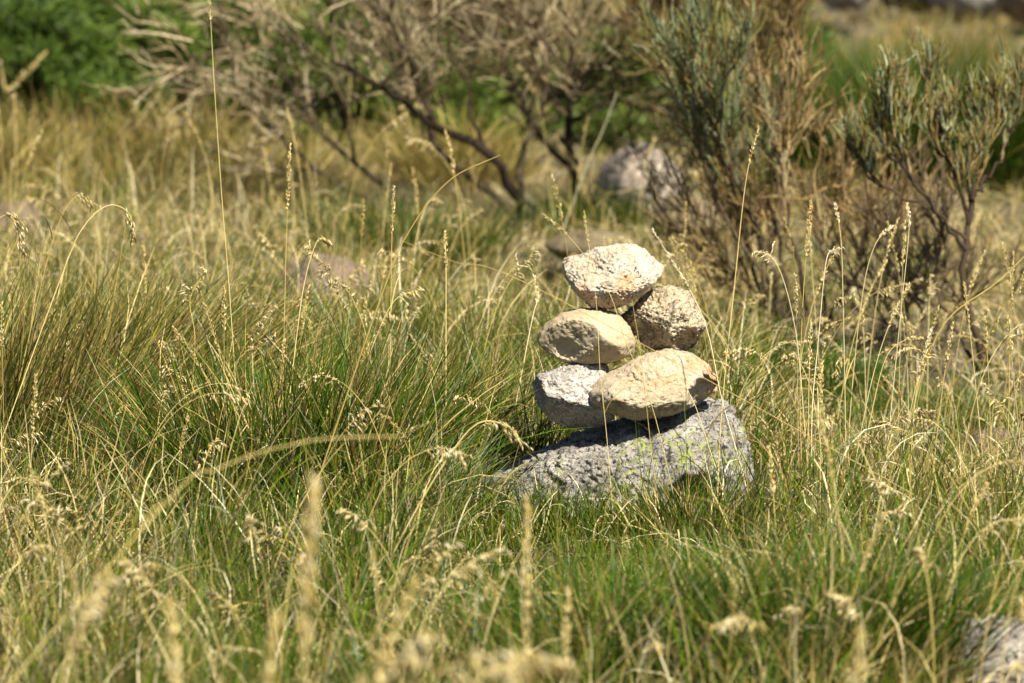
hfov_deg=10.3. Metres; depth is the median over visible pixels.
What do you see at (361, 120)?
grass stalk
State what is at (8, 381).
rush tussock
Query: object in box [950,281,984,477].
grass stalk
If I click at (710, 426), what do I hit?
grass stalk
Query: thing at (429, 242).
grass stalk
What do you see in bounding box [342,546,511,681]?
grass stalk
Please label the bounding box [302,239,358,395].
grass stalk
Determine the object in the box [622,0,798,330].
green broom
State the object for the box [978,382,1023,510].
grass stalk
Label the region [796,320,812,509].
grass stalk
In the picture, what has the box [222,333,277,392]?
grass stalk
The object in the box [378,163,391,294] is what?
grass stalk
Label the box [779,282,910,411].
grass stalk
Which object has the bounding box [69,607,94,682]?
grass stalk
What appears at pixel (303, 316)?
grass stalk
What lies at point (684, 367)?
grass stalk
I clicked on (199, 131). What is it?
straw tussock
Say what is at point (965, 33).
straw tussock
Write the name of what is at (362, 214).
grass stalk
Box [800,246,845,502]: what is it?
grass stalk
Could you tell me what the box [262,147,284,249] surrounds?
grass stalk
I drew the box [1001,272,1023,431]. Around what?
grass stalk
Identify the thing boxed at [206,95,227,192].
grass stalk
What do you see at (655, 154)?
grass stalk
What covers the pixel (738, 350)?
grass stalk
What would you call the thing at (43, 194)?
grass stalk
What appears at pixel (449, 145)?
grass stalk
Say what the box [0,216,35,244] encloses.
grass stalk
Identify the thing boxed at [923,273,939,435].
grass stalk
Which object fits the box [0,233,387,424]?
rush tussock
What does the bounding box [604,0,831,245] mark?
dry broom
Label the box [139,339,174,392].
grass stalk
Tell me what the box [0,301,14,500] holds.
grass stalk
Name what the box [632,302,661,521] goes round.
grass stalk
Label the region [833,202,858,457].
grass stalk
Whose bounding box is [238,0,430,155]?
juniper shrub
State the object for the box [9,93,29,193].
grass stalk
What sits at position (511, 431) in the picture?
grass stalk
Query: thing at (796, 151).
grass tussock
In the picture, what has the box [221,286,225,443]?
grass stalk
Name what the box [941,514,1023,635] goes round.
grass stalk
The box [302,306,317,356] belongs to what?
grass stalk
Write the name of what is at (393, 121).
grass stalk
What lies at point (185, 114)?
grass stalk
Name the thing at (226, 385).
grass stalk
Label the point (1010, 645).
rock
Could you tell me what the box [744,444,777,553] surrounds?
grass stalk
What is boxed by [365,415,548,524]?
grass tussock
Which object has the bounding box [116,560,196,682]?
grass stalk
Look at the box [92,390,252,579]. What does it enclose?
grass stalk
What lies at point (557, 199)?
grass stalk
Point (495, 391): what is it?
grass tussock
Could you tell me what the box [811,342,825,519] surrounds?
grass stalk
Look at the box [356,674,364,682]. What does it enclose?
grass stalk
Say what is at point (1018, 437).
grass stalk
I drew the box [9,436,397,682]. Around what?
grass stalk
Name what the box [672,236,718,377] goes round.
grass stalk
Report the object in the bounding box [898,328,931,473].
grass stalk
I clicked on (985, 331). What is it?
grass stalk
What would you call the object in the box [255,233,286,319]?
grass stalk
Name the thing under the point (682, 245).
grass stalk
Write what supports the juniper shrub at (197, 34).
on the ground at (846, 32)
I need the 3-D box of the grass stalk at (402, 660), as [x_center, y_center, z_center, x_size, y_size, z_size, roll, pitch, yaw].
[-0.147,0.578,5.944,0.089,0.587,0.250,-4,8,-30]
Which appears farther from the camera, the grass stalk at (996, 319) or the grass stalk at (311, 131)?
the grass stalk at (311, 131)
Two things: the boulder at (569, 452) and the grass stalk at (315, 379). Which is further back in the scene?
the boulder at (569, 452)
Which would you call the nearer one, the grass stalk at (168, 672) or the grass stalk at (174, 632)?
the grass stalk at (174, 632)
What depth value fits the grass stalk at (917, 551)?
7.85 m
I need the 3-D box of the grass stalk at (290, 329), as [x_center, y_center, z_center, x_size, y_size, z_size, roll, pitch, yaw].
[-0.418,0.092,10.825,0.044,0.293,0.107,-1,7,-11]
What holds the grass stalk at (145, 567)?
on the ground at (846, 32)
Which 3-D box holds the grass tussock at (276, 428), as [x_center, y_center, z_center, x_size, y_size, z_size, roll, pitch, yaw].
[-0.355,0.134,9.972,1.018,0.412,0.946,0,7,0]
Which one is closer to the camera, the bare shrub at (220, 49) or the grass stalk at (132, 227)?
the grass stalk at (132, 227)
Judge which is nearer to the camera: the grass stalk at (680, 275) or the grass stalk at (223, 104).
the grass stalk at (680, 275)
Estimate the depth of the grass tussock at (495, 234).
14.21 m
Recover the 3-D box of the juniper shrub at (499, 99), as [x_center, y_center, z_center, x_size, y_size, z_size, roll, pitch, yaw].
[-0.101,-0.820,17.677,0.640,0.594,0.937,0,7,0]
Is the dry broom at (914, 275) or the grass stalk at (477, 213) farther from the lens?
the grass stalk at (477, 213)
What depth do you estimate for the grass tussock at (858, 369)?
11.95 m
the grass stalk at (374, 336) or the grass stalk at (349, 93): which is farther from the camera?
the grass stalk at (349, 93)
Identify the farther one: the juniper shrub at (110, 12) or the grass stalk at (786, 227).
the juniper shrub at (110, 12)
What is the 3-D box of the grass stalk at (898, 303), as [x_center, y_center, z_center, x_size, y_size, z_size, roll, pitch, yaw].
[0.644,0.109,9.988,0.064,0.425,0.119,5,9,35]
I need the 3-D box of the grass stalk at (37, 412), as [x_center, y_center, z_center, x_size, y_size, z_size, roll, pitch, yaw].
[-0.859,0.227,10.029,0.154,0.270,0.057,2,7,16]
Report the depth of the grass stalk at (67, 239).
12.50 m
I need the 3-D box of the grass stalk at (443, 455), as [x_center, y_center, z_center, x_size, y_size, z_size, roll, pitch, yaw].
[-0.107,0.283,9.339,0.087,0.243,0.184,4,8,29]
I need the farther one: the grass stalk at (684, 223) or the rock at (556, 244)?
the rock at (556, 244)
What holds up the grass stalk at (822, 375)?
on the ground at (846, 32)
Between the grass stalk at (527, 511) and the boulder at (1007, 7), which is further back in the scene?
the boulder at (1007, 7)
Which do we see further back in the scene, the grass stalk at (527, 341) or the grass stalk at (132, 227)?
the grass stalk at (527, 341)
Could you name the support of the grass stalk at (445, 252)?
on the ground at (846, 32)
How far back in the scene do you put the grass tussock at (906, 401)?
11.60 m
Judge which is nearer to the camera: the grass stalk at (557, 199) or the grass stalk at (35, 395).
the grass stalk at (35, 395)
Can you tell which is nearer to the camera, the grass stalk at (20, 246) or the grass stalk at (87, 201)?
the grass stalk at (20, 246)
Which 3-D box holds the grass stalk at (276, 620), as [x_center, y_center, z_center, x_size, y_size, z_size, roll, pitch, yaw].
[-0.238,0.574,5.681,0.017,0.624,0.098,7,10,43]
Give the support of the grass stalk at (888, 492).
on the ground at (846, 32)
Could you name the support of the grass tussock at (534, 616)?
on the ground at (846, 32)
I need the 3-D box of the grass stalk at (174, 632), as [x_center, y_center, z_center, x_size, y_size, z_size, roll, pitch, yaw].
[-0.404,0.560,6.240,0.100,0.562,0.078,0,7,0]
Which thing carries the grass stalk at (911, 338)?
on the ground at (846, 32)
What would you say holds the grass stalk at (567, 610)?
on the ground at (846, 32)
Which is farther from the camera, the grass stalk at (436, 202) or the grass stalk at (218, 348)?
the grass stalk at (436, 202)
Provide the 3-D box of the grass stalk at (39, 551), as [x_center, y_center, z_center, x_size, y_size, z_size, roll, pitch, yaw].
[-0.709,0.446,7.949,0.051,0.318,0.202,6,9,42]
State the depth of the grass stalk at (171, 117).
13.52 m
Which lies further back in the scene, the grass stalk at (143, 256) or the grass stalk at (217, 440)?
the grass stalk at (143, 256)
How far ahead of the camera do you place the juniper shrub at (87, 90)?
17.21 m
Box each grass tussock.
[24,297,598,528]
[47,609,475,682]
[231,319,558,464]
[251,175,552,277]
[363,511,923,682]
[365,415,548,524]
[481,462,633,542]
[498,169,665,236]
[583,461,819,563]
[598,507,1023,682]
[707,324,918,407]
[731,18,1013,182]
[791,20,1023,201]
[823,378,1023,430]
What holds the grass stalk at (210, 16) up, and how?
on the ground at (846, 32)
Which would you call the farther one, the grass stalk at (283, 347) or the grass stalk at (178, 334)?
the grass stalk at (283, 347)
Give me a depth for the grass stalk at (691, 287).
11.05 m
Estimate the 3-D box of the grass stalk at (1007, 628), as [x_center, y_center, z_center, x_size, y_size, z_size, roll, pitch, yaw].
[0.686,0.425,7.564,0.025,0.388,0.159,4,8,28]
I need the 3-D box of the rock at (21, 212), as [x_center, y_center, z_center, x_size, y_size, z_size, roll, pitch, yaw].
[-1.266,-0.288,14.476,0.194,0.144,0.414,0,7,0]
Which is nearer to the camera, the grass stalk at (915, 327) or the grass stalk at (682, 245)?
the grass stalk at (915, 327)
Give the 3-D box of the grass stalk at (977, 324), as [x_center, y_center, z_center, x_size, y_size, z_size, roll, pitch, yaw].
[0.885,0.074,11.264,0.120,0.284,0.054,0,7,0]
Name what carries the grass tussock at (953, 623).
on the ground at (846, 32)
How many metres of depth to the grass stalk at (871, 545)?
7.75 m
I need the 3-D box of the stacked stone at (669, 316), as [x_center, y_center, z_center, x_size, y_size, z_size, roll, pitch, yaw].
[0.270,-0.042,10.091,0.157,0.121,0.148,0,7,0]
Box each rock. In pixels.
[0,199,49,250]
[271,251,371,314]
[545,228,639,260]
[592,141,686,216]
[654,191,722,250]
[949,614,1023,682]
[958,427,1023,461]
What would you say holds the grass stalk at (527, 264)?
on the ground at (846, 32)
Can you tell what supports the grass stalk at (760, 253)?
on the ground at (846, 32)
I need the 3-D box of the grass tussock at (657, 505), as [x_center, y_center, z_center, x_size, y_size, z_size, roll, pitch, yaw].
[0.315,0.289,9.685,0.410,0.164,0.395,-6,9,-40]
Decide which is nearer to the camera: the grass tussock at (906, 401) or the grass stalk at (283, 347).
the grass stalk at (283, 347)
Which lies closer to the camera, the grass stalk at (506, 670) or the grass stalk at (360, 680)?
the grass stalk at (360, 680)
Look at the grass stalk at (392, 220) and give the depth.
10.07 m
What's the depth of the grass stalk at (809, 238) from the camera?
11.33 m
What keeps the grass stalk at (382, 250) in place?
on the ground at (846, 32)
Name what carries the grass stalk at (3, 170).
on the ground at (846, 32)
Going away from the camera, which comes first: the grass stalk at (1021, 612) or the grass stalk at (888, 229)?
the grass stalk at (1021, 612)
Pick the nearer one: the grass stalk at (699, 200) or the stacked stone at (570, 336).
the stacked stone at (570, 336)
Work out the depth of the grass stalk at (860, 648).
5.86 m
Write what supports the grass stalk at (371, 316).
on the ground at (846, 32)
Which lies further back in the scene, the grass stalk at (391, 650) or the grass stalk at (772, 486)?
the grass stalk at (772, 486)
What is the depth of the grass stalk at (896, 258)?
11.27 m
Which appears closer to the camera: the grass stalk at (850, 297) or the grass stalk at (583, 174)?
the grass stalk at (850, 297)
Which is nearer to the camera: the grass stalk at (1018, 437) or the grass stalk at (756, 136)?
the grass stalk at (756, 136)
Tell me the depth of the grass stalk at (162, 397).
9.92 m
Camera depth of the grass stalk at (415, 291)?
10.01 m
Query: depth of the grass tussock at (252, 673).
7.88 m
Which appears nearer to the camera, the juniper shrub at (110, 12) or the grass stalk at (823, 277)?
the grass stalk at (823, 277)
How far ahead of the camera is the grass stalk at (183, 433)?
9.37 m
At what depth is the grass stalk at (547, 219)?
9.72 m
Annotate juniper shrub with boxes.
[0,0,128,144]
[37,58,177,143]
[52,0,204,140]
[129,0,294,146]
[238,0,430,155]
[382,3,562,153]
[531,12,688,157]
[671,0,845,133]
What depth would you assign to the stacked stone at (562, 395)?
9.99 m
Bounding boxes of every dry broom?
[560,85,780,229]
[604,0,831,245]
[631,0,980,331]
[802,131,1023,354]
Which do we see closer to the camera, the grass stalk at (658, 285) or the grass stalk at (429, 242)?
the grass stalk at (658, 285)
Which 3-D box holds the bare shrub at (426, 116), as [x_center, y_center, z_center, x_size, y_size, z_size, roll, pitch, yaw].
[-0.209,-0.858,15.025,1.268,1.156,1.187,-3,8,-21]
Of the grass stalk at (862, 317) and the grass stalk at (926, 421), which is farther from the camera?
the grass stalk at (862, 317)
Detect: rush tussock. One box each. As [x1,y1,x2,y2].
[0,210,379,514]
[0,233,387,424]
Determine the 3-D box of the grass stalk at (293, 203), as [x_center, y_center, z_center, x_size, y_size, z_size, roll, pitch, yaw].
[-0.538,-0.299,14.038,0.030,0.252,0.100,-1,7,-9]
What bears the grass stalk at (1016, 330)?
on the ground at (846, 32)
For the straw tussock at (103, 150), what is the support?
on the ground at (846, 32)
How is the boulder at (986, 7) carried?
on the ground at (846, 32)
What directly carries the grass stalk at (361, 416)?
on the ground at (846, 32)
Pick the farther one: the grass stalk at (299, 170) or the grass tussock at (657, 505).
the grass stalk at (299, 170)
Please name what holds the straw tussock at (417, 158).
on the ground at (846, 32)
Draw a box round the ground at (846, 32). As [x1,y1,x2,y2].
[0,0,1023,679]
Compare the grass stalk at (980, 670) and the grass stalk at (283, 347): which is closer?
the grass stalk at (980, 670)
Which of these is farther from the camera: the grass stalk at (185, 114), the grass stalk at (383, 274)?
the grass stalk at (185, 114)
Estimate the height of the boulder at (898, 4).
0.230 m
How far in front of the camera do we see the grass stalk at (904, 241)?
10.64 m
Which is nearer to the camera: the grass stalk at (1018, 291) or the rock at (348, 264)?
the grass stalk at (1018, 291)
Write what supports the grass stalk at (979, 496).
on the ground at (846, 32)
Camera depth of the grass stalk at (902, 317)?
10.75 m
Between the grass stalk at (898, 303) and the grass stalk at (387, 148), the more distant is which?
the grass stalk at (387, 148)
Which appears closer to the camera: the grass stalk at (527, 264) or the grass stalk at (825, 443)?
the grass stalk at (825, 443)
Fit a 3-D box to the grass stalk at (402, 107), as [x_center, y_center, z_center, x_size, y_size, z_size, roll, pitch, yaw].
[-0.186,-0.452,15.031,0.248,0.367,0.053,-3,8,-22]
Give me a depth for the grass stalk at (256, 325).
9.58 m
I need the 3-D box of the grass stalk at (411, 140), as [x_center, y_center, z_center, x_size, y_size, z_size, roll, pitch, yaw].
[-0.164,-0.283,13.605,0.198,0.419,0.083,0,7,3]
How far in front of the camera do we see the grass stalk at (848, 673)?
7.44 m
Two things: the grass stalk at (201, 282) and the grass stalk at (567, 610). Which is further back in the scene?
the grass stalk at (201, 282)
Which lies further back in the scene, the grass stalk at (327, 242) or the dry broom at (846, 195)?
the dry broom at (846, 195)
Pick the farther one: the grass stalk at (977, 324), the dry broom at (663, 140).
the dry broom at (663, 140)
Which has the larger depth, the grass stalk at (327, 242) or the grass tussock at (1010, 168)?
the grass tussock at (1010, 168)
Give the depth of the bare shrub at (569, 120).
15.39 m
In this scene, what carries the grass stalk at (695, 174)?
on the ground at (846, 32)
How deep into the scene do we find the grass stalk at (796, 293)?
10.33 m
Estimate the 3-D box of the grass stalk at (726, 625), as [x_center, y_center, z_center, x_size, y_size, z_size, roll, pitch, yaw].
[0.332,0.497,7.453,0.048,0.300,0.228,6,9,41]
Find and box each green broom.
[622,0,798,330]
[831,25,1023,378]
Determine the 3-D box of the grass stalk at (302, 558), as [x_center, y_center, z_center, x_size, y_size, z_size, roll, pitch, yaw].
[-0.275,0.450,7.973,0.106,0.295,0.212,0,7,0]
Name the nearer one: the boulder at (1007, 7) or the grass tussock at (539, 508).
the grass tussock at (539, 508)
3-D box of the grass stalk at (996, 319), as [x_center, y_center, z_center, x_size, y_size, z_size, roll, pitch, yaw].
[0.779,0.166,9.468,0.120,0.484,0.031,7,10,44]
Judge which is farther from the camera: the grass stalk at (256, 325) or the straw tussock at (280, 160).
the straw tussock at (280, 160)
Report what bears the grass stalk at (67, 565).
on the ground at (846, 32)
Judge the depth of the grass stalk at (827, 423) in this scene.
9.32 m
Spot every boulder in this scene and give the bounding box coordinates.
[479,397,756,519]
[820,0,871,10]
[880,0,934,14]
[927,0,1000,22]
[994,0,1023,25]
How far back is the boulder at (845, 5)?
22.33 m
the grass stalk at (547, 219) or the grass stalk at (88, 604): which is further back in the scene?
the grass stalk at (547, 219)
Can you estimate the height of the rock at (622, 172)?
0.288 m
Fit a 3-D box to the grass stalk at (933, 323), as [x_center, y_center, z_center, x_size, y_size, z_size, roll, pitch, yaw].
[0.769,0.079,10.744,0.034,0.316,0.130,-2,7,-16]
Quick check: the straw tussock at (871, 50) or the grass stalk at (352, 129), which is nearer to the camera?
the grass stalk at (352, 129)
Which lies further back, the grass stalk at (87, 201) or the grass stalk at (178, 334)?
the grass stalk at (87, 201)
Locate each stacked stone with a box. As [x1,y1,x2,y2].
[532,363,614,429]
[537,307,635,364]
[562,243,663,309]
[588,348,718,420]
[621,284,707,351]
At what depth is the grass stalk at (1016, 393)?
11.03 m
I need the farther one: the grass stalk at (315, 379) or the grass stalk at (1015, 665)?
the grass stalk at (315, 379)
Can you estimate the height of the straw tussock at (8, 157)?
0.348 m
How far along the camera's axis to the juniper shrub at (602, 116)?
17.12 m
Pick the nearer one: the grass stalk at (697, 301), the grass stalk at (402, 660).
the grass stalk at (402, 660)
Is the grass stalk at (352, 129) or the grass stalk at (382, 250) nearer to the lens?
the grass stalk at (382, 250)
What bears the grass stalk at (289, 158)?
on the ground at (846, 32)
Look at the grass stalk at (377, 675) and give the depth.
6.00 m
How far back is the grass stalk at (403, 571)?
7.05 m
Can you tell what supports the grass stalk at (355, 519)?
on the ground at (846, 32)
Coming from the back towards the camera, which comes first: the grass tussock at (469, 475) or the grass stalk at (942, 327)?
the grass stalk at (942, 327)
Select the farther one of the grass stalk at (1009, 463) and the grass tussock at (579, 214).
the grass tussock at (579, 214)
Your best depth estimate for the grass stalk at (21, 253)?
11.56 m
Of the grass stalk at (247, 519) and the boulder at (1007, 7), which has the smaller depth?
the grass stalk at (247, 519)
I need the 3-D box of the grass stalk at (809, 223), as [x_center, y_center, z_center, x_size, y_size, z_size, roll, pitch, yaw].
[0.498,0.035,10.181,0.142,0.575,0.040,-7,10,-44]
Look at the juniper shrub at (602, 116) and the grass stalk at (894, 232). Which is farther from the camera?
the juniper shrub at (602, 116)
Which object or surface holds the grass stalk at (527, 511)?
on the ground at (846, 32)
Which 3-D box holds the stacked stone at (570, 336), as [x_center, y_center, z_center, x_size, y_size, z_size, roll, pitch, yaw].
[0.132,-0.008,10.038,0.176,0.104,0.171,0,7,0]
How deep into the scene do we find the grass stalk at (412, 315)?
10.88 m
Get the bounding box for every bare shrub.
[81,0,413,214]
[219,0,669,231]
[327,0,846,206]
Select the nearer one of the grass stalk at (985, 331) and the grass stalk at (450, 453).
the grass stalk at (450, 453)
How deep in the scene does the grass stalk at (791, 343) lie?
10.55 m
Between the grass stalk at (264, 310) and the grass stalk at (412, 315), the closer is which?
the grass stalk at (412, 315)
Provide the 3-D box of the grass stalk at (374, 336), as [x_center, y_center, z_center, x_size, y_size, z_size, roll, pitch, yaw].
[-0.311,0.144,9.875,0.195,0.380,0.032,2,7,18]
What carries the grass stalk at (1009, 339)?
on the ground at (846, 32)
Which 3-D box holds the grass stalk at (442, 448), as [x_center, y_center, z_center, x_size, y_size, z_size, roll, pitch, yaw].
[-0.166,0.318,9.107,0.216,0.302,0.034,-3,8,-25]
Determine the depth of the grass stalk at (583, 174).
14.25 m
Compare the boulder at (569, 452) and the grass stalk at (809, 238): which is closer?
the boulder at (569, 452)
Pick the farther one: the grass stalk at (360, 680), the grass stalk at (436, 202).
the grass stalk at (436, 202)
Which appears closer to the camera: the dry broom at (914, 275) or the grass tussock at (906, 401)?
the grass tussock at (906, 401)
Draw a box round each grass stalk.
[0,51,47,93]
[0,129,4,208]
[0,192,103,462]
[0,196,135,444]
[0,212,27,258]
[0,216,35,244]
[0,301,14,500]
[0,397,62,474]
[0,543,54,592]
[2,465,55,637]
[7,131,42,302]
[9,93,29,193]
[9,218,23,336]
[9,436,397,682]
[10,158,33,261]
[25,373,63,572]
[27,184,46,276]
[41,317,84,429]
[52,231,95,316]
[53,528,88,682]
[62,561,124,682]
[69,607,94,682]
[73,193,103,280]
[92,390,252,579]
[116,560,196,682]
[121,562,233,681]
[123,383,256,527]
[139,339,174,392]
[141,241,146,357]
[151,388,170,522]
[155,116,172,265]
[157,336,181,414]
[158,657,177,681]
[166,596,181,682]
[167,416,189,536]
[172,326,243,484]
[175,267,210,412]
[183,111,226,269]
[191,438,224,581]
[200,292,264,532]
[204,305,280,522]
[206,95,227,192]
[207,0,236,391]
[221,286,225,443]
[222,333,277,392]
[239,300,315,362]
[243,515,271,632]
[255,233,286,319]
[261,607,281,682]
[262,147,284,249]
[278,338,285,407]
[280,553,311,682]
[281,312,297,355]
[282,143,311,414]
[285,236,332,434]
[286,107,310,268]
[287,170,297,261]
[289,114,314,218]
[292,399,386,576]
[293,155,499,552]
[297,372,411,509]
[298,283,310,362]
[299,471,319,682]
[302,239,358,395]
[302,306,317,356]
[305,112,409,255]
[305,310,399,371]
[311,317,387,462]
[331,286,426,456]
[333,506,412,630]
[334,277,372,373]
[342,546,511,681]
[343,65,360,216]
[348,77,358,204]
[351,445,471,616]
[354,66,377,178]
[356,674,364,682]
[357,275,373,350]
[357,420,533,586]
[359,198,364,338]
[364,563,407,680]
[368,631,451,682]
[369,544,383,677]
[372,576,420,682]
[375,124,391,285]
[375,256,387,340]
[376,248,445,370]
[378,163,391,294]
[380,634,420,677]
[381,542,465,682]
[388,186,402,443]
[392,238,447,309]
[392,304,421,367]
[395,102,479,221]
[400,197,443,316]
[401,240,1008,547]
[403,136,483,286]
[411,167,420,308]
[420,647,578,682]
[428,450,466,589]
[436,446,493,551]
[437,208,484,290]
[443,231,447,397]
[444,129,479,344]
[462,115,525,218]
[463,255,497,352]
[465,260,519,366]
[475,659,542,682]
[477,251,541,390]
[505,274,538,459]
[512,664,521,682]
[516,64,552,236]
[521,494,531,682]
[541,212,676,509]
[549,92,616,266]
[550,173,573,306]
[557,114,588,227]
[561,586,571,670]
[583,212,641,533]
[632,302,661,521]
[637,138,654,237]
[642,282,762,435]
[647,124,661,222]
[651,227,746,490]
[657,243,688,288]
[661,169,699,286]
[669,237,721,388]
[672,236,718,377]
[674,364,743,510]
[682,201,722,304]
[686,264,745,397]
[694,162,701,293]
[708,612,789,682]
[717,126,759,495]
[720,347,808,452]
[735,338,807,417]
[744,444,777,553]
[751,241,809,493]
[755,200,812,472]
[766,246,839,442]
[770,293,859,435]
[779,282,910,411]
[780,354,822,462]
[782,217,817,419]
[794,273,798,474]
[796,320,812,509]
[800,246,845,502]
[807,226,822,412]
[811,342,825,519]
[814,407,844,571]
[818,362,859,536]
[824,413,864,528]
[830,509,887,681]
[831,259,887,431]
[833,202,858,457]
[842,335,924,470]
[842,663,875,682]
[847,281,910,509]
[848,225,893,468]
[852,628,864,682]
[860,304,866,424]
[862,457,1023,583]
[863,218,899,428]
[865,474,978,605]
[872,220,906,447]
[885,202,910,477]
[886,222,918,424]
[889,308,933,439]
[895,308,925,425]
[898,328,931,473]
[903,256,1023,444]
[904,343,939,512]
[908,546,968,678]
[911,304,939,432]
[911,417,989,552]
[919,321,953,529]
[922,481,987,606]
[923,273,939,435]
[929,322,1023,456]
[932,309,989,425]
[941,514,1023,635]
[948,250,985,432]
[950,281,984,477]
[954,300,1004,519]
[975,515,1023,682]
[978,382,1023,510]
[980,312,991,464]
[981,250,1014,488]
[989,323,1023,462]
[989,597,1023,681]
[994,407,1023,472]
[999,240,1022,434]
[1000,563,1023,682]
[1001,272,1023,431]
[1006,314,1023,509]
[1008,659,1023,682]
[1012,358,1023,429]
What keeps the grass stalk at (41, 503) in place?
on the ground at (846, 32)
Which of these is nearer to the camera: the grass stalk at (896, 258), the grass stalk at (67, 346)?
the grass stalk at (67, 346)
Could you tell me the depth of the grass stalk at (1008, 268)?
10.83 m
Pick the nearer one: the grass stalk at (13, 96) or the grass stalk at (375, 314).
the grass stalk at (375, 314)
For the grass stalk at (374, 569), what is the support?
on the ground at (846, 32)
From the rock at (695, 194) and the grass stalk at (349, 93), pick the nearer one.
the rock at (695, 194)
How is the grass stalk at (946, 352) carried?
on the ground at (846, 32)
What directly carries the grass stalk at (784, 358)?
on the ground at (846, 32)
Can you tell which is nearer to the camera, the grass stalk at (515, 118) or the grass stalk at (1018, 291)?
the grass stalk at (1018, 291)
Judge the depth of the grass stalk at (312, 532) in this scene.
5.76 m
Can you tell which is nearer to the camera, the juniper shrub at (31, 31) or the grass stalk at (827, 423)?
the grass stalk at (827, 423)
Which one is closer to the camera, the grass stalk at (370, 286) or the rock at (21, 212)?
the grass stalk at (370, 286)
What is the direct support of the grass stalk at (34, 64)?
on the ground at (846, 32)
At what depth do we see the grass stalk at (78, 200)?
12.29 m
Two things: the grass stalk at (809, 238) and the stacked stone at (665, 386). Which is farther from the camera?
the grass stalk at (809, 238)
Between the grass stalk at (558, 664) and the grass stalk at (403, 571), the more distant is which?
the grass stalk at (403, 571)
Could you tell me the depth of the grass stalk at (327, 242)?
9.98 m
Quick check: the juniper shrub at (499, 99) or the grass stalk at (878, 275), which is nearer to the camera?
the grass stalk at (878, 275)
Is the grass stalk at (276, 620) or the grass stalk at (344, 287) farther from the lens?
the grass stalk at (344, 287)
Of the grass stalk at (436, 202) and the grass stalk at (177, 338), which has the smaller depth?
the grass stalk at (177, 338)
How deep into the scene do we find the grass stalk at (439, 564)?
7.87 m
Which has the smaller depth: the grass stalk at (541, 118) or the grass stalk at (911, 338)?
the grass stalk at (911, 338)
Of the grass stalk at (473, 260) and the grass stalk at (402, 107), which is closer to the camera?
the grass stalk at (473, 260)
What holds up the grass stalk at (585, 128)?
on the ground at (846, 32)
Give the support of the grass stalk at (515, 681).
on the ground at (846, 32)
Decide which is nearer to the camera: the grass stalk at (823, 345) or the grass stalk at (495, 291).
the grass stalk at (823, 345)
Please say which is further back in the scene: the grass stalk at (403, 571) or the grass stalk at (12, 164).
the grass stalk at (12, 164)
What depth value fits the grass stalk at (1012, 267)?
10.20 m
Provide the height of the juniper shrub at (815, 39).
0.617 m
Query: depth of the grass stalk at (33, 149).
13.24 m
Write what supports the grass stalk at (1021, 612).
on the ground at (846, 32)
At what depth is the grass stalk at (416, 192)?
12.73 m
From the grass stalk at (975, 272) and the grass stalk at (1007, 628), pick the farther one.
the grass stalk at (975, 272)
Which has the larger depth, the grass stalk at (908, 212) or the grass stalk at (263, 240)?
the grass stalk at (263, 240)
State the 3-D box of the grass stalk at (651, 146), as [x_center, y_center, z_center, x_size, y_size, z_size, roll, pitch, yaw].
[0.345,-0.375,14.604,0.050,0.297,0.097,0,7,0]
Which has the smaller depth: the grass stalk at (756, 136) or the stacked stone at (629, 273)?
the grass stalk at (756, 136)
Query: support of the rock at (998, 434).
on the ground at (846, 32)
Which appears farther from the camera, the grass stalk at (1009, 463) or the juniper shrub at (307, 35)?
the juniper shrub at (307, 35)
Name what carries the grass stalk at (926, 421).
on the ground at (846, 32)
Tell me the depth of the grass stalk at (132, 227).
10.06 m
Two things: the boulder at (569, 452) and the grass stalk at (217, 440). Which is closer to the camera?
the grass stalk at (217, 440)
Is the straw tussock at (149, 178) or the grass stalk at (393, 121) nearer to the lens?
the grass stalk at (393, 121)
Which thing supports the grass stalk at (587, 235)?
on the ground at (846, 32)
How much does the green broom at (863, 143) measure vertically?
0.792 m
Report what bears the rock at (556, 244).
on the ground at (846, 32)
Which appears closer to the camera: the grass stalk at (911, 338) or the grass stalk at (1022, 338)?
the grass stalk at (911, 338)
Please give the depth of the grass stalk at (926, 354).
9.93 m
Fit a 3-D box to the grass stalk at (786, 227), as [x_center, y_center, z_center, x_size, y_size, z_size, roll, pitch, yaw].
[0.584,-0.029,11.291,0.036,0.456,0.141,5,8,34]
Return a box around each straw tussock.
[0,68,194,186]
[0,84,122,206]
[11,127,267,225]
[51,68,323,183]
[142,111,391,211]
[326,87,577,194]
[801,16,980,89]
[849,0,1023,76]

